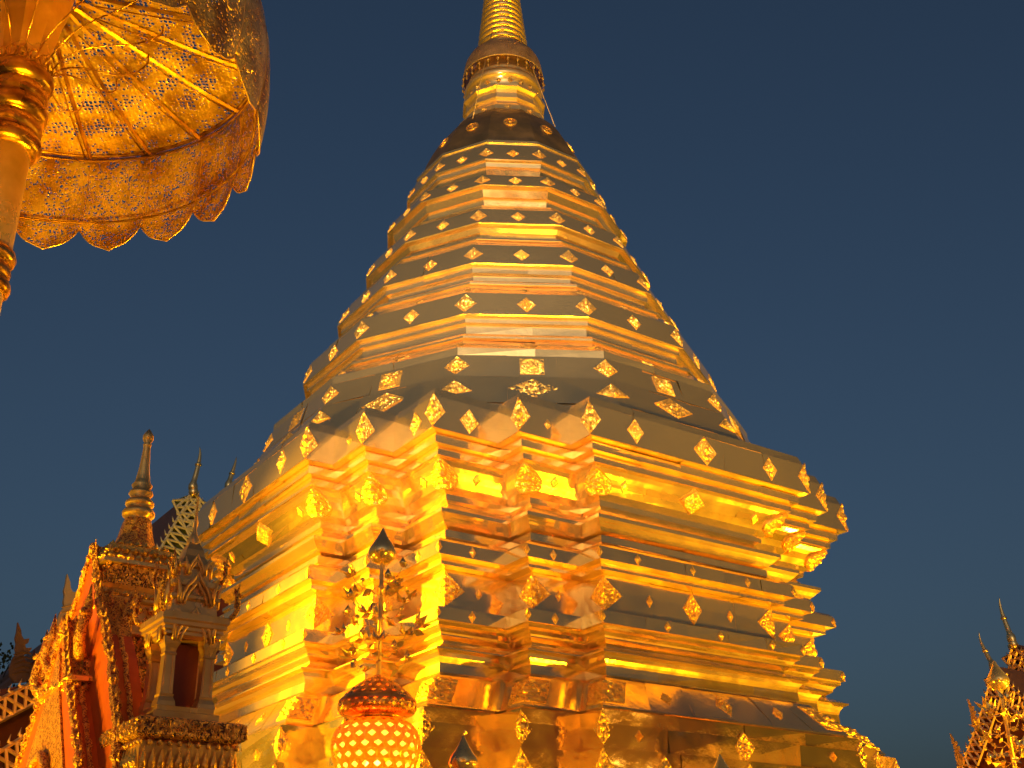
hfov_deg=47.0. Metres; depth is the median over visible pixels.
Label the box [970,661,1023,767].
lamp post
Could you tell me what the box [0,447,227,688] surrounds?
temple hall
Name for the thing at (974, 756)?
lace gabled hall
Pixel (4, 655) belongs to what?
tree
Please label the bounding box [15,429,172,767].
spired shrine
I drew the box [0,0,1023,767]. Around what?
sky
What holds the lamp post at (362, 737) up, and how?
on the courtyard floor
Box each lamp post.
[329,528,431,767]
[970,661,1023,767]
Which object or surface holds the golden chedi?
on the courtyard floor
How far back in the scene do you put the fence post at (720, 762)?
10.53 m
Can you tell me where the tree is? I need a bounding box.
[0,639,42,687]
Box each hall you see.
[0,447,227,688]
[0,675,44,767]
[225,457,236,486]
[949,597,1023,767]
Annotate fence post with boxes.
[449,730,477,767]
[713,749,728,767]
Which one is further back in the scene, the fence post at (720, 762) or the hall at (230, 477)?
the hall at (230, 477)
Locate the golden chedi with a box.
[192,0,899,767]
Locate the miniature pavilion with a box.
[98,494,247,767]
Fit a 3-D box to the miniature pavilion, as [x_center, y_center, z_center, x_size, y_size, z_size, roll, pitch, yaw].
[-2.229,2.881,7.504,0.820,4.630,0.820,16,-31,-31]
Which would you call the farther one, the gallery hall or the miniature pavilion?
the gallery hall
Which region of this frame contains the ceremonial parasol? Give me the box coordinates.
[0,0,269,311]
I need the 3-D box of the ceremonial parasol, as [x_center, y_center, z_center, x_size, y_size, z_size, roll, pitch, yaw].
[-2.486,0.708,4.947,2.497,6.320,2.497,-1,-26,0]
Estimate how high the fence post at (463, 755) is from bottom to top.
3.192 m

